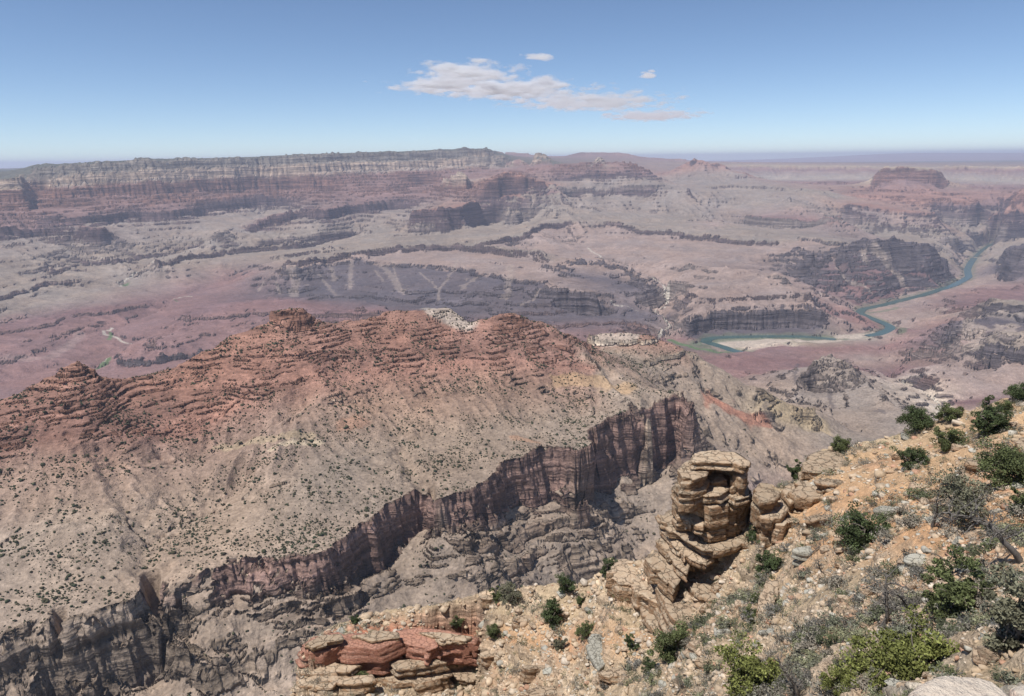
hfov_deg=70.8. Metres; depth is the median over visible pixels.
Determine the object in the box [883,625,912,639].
sagebrush
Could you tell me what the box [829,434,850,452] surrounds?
juniper tree
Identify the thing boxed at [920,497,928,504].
boulder
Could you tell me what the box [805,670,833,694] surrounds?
sagebrush
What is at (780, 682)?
sagebrush
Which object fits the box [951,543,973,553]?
sagebrush
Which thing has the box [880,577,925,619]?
dead tree
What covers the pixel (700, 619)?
sagebrush
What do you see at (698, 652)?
boulder
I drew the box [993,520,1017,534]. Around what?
sagebrush
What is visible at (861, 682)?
sagebrush
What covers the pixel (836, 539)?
boulder
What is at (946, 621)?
sagebrush
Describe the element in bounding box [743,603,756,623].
juniper tree
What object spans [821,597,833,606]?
sagebrush
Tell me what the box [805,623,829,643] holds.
sagebrush
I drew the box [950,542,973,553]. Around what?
sagebrush
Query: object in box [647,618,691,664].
juniper tree
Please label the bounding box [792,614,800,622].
boulder
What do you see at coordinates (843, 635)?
sagebrush
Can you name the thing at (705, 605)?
boulder
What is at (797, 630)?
sagebrush
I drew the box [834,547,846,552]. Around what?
boulder
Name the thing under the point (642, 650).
boulder
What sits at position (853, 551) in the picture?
sagebrush
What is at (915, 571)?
sagebrush
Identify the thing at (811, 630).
sagebrush
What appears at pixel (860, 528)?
juniper tree
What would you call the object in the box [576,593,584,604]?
juniper tree
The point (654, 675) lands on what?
sagebrush
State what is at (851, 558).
sagebrush
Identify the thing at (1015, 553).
dead tree
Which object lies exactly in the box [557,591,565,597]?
boulder
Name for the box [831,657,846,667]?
sagebrush
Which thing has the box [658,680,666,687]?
boulder
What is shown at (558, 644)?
juniper tree
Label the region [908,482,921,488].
boulder
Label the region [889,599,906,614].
sagebrush
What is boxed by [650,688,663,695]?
sagebrush
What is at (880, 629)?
sagebrush
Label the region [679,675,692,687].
sagebrush
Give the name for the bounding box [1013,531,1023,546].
sagebrush
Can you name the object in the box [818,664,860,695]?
juniper tree
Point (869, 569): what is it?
sagebrush
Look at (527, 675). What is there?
rock outcrop
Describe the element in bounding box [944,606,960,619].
sagebrush
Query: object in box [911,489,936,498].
sagebrush
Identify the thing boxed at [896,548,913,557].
sagebrush
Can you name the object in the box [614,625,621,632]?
boulder
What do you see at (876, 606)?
sagebrush
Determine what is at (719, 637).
sagebrush
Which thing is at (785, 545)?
sagebrush
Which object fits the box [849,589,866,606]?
sagebrush
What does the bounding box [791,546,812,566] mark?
boulder
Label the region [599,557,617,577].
juniper tree
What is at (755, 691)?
sagebrush
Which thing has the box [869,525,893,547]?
sagebrush
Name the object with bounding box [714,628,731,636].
rock outcrop
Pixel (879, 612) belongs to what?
sagebrush
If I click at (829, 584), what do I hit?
sagebrush
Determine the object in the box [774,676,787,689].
sagebrush
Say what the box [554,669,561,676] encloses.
boulder
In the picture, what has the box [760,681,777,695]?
sagebrush
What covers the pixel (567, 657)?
loose rubble
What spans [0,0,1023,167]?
sky
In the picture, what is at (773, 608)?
sagebrush
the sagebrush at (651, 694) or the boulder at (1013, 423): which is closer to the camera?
the sagebrush at (651, 694)
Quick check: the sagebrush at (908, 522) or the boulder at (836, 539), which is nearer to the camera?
the sagebrush at (908, 522)
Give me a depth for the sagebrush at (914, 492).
103.45 m
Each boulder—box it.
[336,627,345,632]
[373,619,382,624]
[385,612,391,620]
[445,690,453,694]
[478,620,483,628]
[494,645,501,653]
[514,605,522,614]
[529,622,536,628]
[542,667,551,673]
[547,630,554,639]
[548,641,553,648]
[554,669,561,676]
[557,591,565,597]
[580,671,587,677]
[584,606,592,613]
[592,676,597,685]
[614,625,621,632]
[618,677,627,684]
[620,646,629,650]
[638,648,646,654]
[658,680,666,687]
[662,664,667,671]
[683,590,690,599]
[689,652,696,658]
[694,659,704,669]
[695,646,702,656]
[700,603,709,608]
[720,661,730,667]
[722,666,731,674]
[723,633,732,638]
[734,600,741,608]
[757,630,766,636]
[765,628,773,634]
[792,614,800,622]
[818,571,830,578]
[820,545,828,552]
[822,662,828,671]
[824,596,836,605]
[826,496,836,502]
[831,537,843,544]
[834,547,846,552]
[834,562,842,568]
[837,595,849,602]
[850,463,861,468]
[851,687,862,695]
[859,622,869,629]
[864,588,874,597]
[880,614,892,623]
[884,678,900,686]
[891,453,903,460]
[896,558,904,564]
[897,681,914,687]
[907,581,916,589]
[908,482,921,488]
[908,676,1007,695]
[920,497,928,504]
[921,672,937,678]
[924,516,939,522]
[951,444,963,450]
[951,536,962,544]
[955,565,968,574]
[958,639,973,644]
[960,611,972,618]
[960,641,973,652]
[971,645,987,665]
[977,645,999,662]
[1007,421,1016,425]
[1009,685,1023,695]
[1011,481,1021,488]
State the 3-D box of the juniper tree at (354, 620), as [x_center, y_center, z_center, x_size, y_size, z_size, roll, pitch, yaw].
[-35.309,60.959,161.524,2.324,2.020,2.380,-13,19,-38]
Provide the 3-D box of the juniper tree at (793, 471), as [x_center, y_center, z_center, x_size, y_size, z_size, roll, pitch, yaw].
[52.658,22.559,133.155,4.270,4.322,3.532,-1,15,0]
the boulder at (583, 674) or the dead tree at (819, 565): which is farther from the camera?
the boulder at (583, 674)
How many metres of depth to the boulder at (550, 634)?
141.31 m
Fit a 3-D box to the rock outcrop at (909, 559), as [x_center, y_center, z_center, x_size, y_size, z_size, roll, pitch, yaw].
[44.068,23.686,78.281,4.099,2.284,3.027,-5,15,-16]
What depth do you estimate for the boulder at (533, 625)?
145.48 m
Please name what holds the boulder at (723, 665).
on the rocky slope
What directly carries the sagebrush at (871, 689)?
on the rocky slope
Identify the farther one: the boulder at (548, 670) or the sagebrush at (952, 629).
the boulder at (548, 670)
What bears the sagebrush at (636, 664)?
on the rocky slope
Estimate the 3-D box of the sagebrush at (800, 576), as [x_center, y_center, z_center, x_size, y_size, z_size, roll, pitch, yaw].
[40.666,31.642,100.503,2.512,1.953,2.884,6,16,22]
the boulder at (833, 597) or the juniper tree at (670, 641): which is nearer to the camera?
the boulder at (833, 597)
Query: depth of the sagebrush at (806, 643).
71.29 m
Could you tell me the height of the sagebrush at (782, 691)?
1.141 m
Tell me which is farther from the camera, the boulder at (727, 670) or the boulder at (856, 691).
the boulder at (727, 670)
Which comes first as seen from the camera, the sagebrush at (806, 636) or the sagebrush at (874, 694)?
the sagebrush at (874, 694)
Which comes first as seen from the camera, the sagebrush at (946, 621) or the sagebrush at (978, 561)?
the sagebrush at (946, 621)
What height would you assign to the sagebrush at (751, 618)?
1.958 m
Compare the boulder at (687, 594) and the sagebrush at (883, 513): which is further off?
the boulder at (687, 594)
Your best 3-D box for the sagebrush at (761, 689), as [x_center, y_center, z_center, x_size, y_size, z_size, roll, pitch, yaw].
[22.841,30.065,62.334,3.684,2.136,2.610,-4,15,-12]
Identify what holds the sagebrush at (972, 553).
on the rocky slope
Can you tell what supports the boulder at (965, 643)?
on the rocky slope
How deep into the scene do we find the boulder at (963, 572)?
66.77 m
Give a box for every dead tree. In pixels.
[674,678,683,695]
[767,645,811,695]
[808,538,820,557]
[812,551,826,571]
[831,645,856,667]
[863,561,914,630]
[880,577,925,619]
[920,485,951,527]
[932,490,1023,563]
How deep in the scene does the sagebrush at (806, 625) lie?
75.46 m
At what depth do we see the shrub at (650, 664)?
109.32 m
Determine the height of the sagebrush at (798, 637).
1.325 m
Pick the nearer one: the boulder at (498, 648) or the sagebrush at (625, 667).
the sagebrush at (625, 667)
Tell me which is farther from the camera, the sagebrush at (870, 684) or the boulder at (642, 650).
the boulder at (642, 650)
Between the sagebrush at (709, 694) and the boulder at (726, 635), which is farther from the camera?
the boulder at (726, 635)
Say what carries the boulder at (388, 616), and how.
on the rocky slope
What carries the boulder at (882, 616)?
on the rocky slope
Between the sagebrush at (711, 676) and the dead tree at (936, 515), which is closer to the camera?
the dead tree at (936, 515)
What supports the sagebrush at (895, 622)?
on the rocky slope
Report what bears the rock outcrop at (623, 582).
on the rocky slope
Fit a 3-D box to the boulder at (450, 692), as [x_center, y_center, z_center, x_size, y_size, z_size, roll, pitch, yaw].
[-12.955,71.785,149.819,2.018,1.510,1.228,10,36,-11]
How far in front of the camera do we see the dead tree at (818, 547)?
102.93 m
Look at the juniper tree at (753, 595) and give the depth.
102.33 m
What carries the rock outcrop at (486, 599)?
on the rocky slope
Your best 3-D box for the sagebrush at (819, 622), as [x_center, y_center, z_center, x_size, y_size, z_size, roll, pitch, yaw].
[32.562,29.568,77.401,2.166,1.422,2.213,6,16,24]
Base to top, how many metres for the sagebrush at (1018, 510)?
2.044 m
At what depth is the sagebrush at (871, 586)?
74.69 m
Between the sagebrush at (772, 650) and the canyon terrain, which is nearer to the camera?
the sagebrush at (772, 650)
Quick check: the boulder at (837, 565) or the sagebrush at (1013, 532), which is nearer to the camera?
the sagebrush at (1013, 532)
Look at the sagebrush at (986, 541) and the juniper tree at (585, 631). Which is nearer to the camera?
the sagebrush at (986, 541)
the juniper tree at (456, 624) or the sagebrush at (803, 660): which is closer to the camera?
the sagebrush at (803, 660)
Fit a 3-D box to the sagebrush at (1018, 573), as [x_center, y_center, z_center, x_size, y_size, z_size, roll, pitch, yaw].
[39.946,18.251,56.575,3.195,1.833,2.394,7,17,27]
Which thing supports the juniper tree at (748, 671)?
on the rocky slope
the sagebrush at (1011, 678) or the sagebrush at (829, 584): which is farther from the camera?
the sagebrush at (829, 584)
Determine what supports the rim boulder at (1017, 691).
on the rocky slope
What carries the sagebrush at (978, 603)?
on the rocky slope
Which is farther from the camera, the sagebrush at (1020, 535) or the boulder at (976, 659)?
the sagebrush at (1020, 535)
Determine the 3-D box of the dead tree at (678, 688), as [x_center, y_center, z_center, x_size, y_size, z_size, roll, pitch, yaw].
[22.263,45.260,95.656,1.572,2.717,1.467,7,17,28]
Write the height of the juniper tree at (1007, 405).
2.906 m
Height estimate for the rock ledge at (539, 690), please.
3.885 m
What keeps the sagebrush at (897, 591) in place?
on the rocky slope
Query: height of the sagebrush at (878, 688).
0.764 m
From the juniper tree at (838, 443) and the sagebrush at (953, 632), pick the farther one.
the juniper tree at (838, 443)
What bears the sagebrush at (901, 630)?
on the rocky slope
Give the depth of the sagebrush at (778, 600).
98.13 m
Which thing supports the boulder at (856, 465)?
on the rocky slope
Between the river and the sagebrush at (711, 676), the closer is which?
the sagebrush at (711, 676)
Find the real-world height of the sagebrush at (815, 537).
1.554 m
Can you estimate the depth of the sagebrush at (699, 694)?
78.34 m
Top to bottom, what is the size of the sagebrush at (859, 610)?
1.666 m
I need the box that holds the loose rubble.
[291,396,1023,695]
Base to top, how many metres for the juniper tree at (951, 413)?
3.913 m
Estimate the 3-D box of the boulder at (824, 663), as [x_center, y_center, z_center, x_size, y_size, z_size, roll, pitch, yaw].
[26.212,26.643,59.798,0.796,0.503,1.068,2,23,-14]
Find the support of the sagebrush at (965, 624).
on the rocky slope
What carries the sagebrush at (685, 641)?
on the rocky slope
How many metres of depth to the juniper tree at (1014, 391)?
123.57 m
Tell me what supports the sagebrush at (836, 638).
on the rocky slope
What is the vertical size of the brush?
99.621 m
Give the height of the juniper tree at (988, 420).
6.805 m
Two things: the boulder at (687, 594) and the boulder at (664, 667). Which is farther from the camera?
the boulder at (687, 594)
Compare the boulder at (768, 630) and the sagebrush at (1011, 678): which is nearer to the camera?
the sagebrush at (1011, 678)
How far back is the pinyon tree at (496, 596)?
156.89 m
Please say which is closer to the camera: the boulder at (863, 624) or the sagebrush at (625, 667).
the boulder at (863, 624)
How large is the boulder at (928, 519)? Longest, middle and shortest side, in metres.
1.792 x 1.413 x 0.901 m
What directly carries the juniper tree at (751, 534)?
on the rocky slope
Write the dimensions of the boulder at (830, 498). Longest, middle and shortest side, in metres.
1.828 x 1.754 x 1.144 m
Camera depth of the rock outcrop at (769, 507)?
119.87 m
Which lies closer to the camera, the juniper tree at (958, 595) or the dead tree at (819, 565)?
the juniper tree at (958, 595)
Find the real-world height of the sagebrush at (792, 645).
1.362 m
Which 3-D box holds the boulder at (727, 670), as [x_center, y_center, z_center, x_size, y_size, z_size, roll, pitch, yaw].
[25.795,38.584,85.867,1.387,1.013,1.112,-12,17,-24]
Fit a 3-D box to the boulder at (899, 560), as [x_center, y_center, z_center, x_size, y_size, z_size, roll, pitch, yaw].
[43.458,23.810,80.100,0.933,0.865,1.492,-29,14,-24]
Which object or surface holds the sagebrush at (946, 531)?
on the rocky slope
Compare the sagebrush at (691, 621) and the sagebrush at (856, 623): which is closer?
the sagebrush at (856, 623)
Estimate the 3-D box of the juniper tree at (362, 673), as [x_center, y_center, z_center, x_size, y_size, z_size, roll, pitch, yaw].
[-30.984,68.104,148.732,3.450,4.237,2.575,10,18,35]
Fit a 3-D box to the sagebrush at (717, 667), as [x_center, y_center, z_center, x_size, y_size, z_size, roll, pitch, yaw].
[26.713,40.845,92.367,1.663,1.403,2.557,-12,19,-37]
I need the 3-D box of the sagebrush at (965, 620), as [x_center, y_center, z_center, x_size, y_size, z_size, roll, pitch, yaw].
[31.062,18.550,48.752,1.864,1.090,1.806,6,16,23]
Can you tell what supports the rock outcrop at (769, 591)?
on the rocky slope
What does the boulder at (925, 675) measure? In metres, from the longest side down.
0.910 x 0.516 x 0.405 m
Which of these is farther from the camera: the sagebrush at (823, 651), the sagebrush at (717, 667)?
the sagebrush at (717, 667)
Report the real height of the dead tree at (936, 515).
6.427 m
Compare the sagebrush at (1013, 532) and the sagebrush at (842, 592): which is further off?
the sagebrush at (842, 592)
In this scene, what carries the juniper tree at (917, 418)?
on the rocky slope
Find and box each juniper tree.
[349,614,360,624]
[355,671,368,675]
[449,615,464,628]
[485,623,499,638]
[541,596,562,629]
[548,635,567,650]
[555,572,576,592]
[574,619,594,639]
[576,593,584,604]
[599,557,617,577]
[624,633,639,650]
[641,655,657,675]
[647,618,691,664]
[714,630,783,695]
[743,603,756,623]
[745,525,760,543]
[750,592,759,602]
[754,548,781,578]
[785,459,801,479]
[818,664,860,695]
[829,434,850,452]
[830,500,890,552]
[834,603,959,693]
[889,445,930,470]
[895,404,938,432]
[920,544,1002,621]
[929,426,969,451]
[934,402,963,421]
[969,395,1013,435]
[981,561,1023,651]
[994,398,1014,412]
[1002,381,1023,399]
[1008,486,1023,511]
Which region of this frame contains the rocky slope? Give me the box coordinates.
[290,398,1023,695]
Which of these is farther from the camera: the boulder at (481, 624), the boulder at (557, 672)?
the boulder at (481, 624)
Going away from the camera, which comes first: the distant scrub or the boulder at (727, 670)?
the boulder at (727, 670)
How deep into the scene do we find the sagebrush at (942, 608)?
54.59 m
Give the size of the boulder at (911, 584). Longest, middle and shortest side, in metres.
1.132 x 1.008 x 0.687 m
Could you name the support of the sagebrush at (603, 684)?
on the rocky slope
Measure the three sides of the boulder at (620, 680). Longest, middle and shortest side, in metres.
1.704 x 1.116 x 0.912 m
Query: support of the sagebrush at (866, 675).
on the rocky slope
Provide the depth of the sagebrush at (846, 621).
71.49 m
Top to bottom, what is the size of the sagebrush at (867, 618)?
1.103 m
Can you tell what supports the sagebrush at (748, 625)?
on the rocky slope
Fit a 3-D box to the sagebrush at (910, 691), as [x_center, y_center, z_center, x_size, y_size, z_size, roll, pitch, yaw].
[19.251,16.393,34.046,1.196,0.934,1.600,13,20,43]
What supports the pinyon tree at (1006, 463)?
on the rocky slope
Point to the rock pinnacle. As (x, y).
(703, 522)
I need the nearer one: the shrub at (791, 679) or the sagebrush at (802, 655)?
the shrub at (791, 679)
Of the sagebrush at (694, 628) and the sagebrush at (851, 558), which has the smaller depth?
the sagebrush at (851, 558)
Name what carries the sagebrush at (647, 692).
on the rocky slope
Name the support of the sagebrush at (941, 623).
on the rocky slope
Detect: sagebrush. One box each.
[597,680,608,692]
[621,658,633,670]
[627,658,641,668]
[642,689,656,695]
[645,668,662,685]
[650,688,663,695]
[678,636,693,647]
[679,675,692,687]
[682,614,699,626]
[687,618,701,633]
[693,690,703,695]
[694,613,707,626]
[694,631,713,649]
[700,670,715,683]
[702,690,717,695]
[703,659,716,676]
[704,612,713,619]
[705,598,717,610]
[711,660,720,670]
[715,614,730,629]
[715,633,726,643]
[719,594,734,604]
[719,618,734,627]
[720,628,732,638]
[724,592,738,601]
[733,629,747,643]
[735,588,749,599]
[736,604,751,614]
[740,611,754,622]
[741,622,752,632]
[745,683,761,695]
[750,571,768,586]
[751,684,783,695]
[758,602,783,616]
[759,647,780,660]
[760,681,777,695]
[769,628,786,643]
[771,675,789,689]
[773,595,783,604]
[773,686,787,695]
[774,655,793,669]
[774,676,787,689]
[776,543,792,551]
[779,675,805,695]
[781,647,805,662]
[783,654,807,670]
[784,631,800,641]
[784,632,801,642]
[789,625,801,641]
[790,639,800,649]
[790,665,809,683]
[791,632,807,642]
[791,653,821,666]
[793,623,805,633]
[794,567,812,579]
[794,635,820,653]
[796,674,813,689]
[797,669,811,681]
[801,626,823,637]
[801,631,817,645]
[801,648,817,659]
[802,623,821,633]
[804,617,823,627]
[804,651,832,660]
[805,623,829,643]
[805,659,818,671]
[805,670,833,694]
[806,529,823,542]
[809,645,833,657]
[810,688,836,695]
[814,626,829,644]
[814,634,834,647]
[817,611,841,630]
[819,576,834,589]
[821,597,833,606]
[826,623,848,633]
[826,633,843,643]
[827,567,848,588]
[830,587,850,600]
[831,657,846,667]
[832,588,845,596]
[832,681,845,687]
[833,685,851,692]
[834,628,851,641]
[837,622,850,631]
[838,617,853,626]
[843,545,861,555]
[845,554,864,565]
[845,620,867,641]
[846,603,867,619]
[847,612,862,631]
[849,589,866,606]
[849,626,870,644]
[850,669,870,690]
[856,614,875,623]
[858,575,884,596]
[861,611,875,625]
[861,686,885,695]
[861,691,883,695]
[862,566,884,577]
[862,600,894,617]
[862,678,881,695]
[863,666,880,677]
[865,605,893,620]
[868,601,896,623]
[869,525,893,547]
[870,585,892,592]
[870,684,885,693]
[872,625,899,643]
[875,510,896,521]
[877,589,896,599]
[879,559,902,579]
[881,587,907,596]
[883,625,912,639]
[888,612,917,639]
[888,620,906,631]
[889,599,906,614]
[890,503,911,514]
[892,687,907,695]
[894,512,923,529]
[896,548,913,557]
[896,590,923,608]
[900,608,931,634]
[901,511,921,523]
[902,688,913,695]
[903,487,926,499]
[905,566,925,577]
[907,590,921,599]
[910,566,927,579]
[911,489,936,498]
[920,588,933,612]
[924,614,967,637]
[929,616,957,631]
[929,666,959,677]
[930,660,965,675]
[933,623,948,638]
[934,597,953,618]
[938,522,960,538]
[939,629,958,637]
[940,620,975,634]
[940,625,973,637]
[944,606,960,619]
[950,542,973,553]
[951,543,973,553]
[955,573,980,586]
[957,558,987,571]
[957,609,976,624]
[960,542,985,556]
[966,562,992,582]
[969,610,997,626]
[970,595,983,609]
[972,597,1000,621]
[975,536,998,552]
[975,564,1008,589]
[978,525,1008,542]
[988,621,1021,638]
[989,665,1008,681]
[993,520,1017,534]
[993,665,1023,684]
[999,565,1023,585]
[1003,499,1020,515]
[1003,500,1023,517]
[1004,529,1023,541]
[1007,521,1023,533]
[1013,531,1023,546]
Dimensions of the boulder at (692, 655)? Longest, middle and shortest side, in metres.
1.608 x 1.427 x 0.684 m
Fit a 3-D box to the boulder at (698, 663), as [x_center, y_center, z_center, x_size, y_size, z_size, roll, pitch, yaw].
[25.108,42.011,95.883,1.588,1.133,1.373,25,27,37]
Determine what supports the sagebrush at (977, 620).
on the rocky slope
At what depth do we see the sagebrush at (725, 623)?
99.87 m
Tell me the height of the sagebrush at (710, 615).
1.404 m
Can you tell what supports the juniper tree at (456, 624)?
on the rocky slope
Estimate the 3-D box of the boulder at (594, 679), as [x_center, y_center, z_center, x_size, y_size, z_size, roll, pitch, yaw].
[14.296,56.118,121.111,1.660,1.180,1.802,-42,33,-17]
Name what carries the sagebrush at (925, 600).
on the rocky slope
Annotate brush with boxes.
[291,398,1023,695]
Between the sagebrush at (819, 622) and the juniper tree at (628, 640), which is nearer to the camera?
the sagebrush at (819, 622)
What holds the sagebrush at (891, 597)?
on the rocky slope
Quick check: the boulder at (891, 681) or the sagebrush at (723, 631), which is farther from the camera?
the sagebrush at (723, 631)
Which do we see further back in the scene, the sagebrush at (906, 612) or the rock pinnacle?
the rock pinnacle
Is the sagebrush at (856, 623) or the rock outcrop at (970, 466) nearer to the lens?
the sagebrush at (856, 623)
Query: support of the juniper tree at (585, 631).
on the rocky slope
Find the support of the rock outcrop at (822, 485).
on the rocky slope
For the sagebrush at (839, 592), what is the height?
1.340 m
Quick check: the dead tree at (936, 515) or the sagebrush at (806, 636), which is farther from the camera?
the dead tree at (936, 515)
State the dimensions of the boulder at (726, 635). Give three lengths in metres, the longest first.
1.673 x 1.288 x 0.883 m
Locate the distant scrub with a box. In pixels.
[0,307,755,695]
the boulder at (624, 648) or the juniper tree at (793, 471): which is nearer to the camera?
the boulder at (624, 648)
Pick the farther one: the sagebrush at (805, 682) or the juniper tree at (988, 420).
the juniper tree at (988, 420)
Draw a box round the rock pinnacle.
[643,450,751,633]
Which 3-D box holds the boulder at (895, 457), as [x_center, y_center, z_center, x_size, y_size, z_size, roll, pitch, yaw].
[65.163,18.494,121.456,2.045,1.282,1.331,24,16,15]
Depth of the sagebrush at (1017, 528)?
72.53 m
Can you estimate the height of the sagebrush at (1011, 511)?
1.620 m
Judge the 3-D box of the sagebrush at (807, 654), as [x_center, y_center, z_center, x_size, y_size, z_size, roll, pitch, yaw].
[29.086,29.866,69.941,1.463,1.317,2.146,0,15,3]
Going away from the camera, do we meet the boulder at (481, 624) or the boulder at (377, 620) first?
the boulder at (481, 624)
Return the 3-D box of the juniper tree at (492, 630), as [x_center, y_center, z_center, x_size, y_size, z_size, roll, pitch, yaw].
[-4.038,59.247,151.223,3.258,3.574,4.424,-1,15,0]
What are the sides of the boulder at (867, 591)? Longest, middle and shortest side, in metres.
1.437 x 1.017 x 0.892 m
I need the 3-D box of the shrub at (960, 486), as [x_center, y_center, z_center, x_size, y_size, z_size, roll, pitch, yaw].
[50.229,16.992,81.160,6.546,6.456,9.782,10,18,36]
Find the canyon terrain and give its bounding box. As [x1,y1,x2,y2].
[0,147,1023,695]
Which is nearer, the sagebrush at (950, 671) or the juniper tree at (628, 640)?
the sagebrush at (950, 671)
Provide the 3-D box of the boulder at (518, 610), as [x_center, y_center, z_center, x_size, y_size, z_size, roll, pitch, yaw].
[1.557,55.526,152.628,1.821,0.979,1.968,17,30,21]
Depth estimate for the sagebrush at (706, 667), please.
93.50 m
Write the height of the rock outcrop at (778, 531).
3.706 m
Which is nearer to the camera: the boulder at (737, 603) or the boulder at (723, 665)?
the boulder at (723, 665)
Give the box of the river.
[700,243,992,351]
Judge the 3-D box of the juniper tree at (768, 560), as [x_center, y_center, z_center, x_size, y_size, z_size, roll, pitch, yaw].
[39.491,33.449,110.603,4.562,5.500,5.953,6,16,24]
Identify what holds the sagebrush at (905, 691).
on the rocky slope
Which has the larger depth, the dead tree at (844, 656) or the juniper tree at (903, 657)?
the dead tree at (844, 656)
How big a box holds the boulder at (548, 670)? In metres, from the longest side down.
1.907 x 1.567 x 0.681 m
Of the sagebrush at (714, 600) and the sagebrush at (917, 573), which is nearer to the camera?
the sagebrush at (917, 573)
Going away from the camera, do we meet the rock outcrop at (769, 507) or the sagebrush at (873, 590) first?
the sagebrush at (873, 590)
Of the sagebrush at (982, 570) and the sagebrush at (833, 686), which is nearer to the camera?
the sagebrush at (833, 686)
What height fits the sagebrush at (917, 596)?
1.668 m
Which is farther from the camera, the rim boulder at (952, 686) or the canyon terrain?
the canyon terrain
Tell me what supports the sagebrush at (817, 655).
on the rocky slope
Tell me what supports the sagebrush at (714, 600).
on the rocky slope
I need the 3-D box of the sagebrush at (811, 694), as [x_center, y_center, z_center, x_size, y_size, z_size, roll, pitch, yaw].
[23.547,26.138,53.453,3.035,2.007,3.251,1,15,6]
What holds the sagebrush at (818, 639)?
on the rocky slope
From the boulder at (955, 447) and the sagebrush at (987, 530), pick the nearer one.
the sagebrush at (987, 530)
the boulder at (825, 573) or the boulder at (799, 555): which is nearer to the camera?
the boulder at (825, 573)
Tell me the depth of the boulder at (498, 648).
148.71 m
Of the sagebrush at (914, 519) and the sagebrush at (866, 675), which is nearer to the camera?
the sagebrush at (866, 675)
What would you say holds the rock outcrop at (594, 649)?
on the rocky slope
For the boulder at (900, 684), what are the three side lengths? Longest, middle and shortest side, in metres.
1.160 x 0.553 x 0.409 m
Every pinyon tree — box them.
[488,585,503,603]
[498,580,521,605]
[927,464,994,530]
[973,436,1023,489]
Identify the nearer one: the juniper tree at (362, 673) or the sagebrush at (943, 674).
the sagebrush at (943, 674)
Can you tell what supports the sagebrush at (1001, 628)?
on the rocky slope
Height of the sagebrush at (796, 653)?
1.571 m
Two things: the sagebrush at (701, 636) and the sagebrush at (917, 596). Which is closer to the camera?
the sagebrush at (917, 596)
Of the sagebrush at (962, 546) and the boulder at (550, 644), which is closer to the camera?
the sagebrush at (962, 546)
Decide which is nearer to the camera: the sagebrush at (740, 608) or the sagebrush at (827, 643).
the sagebrush at (827, 643)
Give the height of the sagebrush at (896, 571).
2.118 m
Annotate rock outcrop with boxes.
[478,590,493,608]
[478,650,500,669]
[511,615,531,630]
[519,665,544,683]
[555,610,569,622]
[586,634,604,671]
[595,668,629,691]
[605,560,661,636]
[682,635,709,658]
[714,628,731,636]
[750,483,794,547]
[756,580,778,624]
[769,517,799,543]
[783,450,848,511]
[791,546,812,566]
[801,514,830,536]
[814,479,842,494]
[869,506,892,518]
[898,553,925,574]
[958,457,981,477]
[1015,437,1023,452]
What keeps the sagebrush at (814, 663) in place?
on the rocky slope
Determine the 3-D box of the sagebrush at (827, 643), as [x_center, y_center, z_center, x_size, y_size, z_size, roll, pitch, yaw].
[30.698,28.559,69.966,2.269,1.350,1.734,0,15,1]
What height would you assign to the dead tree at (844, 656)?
3.631 m
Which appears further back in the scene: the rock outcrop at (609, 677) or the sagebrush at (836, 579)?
the rock outcrop at (609, 677)
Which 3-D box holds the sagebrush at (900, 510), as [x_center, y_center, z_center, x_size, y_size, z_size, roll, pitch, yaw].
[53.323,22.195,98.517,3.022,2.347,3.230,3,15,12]
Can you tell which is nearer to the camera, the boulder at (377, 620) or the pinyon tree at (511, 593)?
the pinyon tree at (511, 593)
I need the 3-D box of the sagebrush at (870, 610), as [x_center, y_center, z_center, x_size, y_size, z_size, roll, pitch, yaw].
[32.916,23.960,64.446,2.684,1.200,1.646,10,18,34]
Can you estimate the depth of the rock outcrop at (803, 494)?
128.84 m
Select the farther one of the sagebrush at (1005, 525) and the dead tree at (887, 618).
the sagebrush at (1005, 525)
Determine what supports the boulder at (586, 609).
on the rocky slope
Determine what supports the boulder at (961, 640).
on the rocky slope
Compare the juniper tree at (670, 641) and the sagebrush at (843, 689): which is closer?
the sagebrush at (843, 689)
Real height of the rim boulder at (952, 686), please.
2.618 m
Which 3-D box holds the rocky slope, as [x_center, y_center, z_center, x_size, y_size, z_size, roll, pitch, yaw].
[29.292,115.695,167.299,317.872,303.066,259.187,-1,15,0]
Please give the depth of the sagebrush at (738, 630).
93.81 m
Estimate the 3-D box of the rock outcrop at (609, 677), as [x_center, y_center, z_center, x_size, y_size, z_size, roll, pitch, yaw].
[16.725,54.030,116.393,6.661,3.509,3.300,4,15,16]
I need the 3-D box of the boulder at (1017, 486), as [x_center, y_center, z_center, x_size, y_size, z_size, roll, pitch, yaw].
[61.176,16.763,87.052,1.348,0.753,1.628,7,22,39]
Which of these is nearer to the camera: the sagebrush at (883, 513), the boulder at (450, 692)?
the sagebrush at (883, 513)
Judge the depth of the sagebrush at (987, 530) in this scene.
72.19 m
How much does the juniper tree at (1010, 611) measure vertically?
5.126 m
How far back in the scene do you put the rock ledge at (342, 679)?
149.23 m
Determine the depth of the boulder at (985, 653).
36.28 m
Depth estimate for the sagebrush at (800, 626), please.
77.95 m
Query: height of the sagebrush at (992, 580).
2.066 m
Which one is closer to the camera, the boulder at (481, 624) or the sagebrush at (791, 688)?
the sagebrush at (791, 688)
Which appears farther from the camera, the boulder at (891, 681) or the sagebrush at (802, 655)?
the sagebrush at (802, 655)
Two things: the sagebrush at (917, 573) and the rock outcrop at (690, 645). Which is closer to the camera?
the sagebrush at (917, 573)
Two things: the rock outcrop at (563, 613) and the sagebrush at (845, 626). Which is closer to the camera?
the sagebrush at (845, 626)
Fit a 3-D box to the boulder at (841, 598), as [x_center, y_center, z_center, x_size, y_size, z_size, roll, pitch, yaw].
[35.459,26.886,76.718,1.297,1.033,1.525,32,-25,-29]
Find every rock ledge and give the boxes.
[294,659,479,695]
[295,628,480,675]
[518,685,565,695]

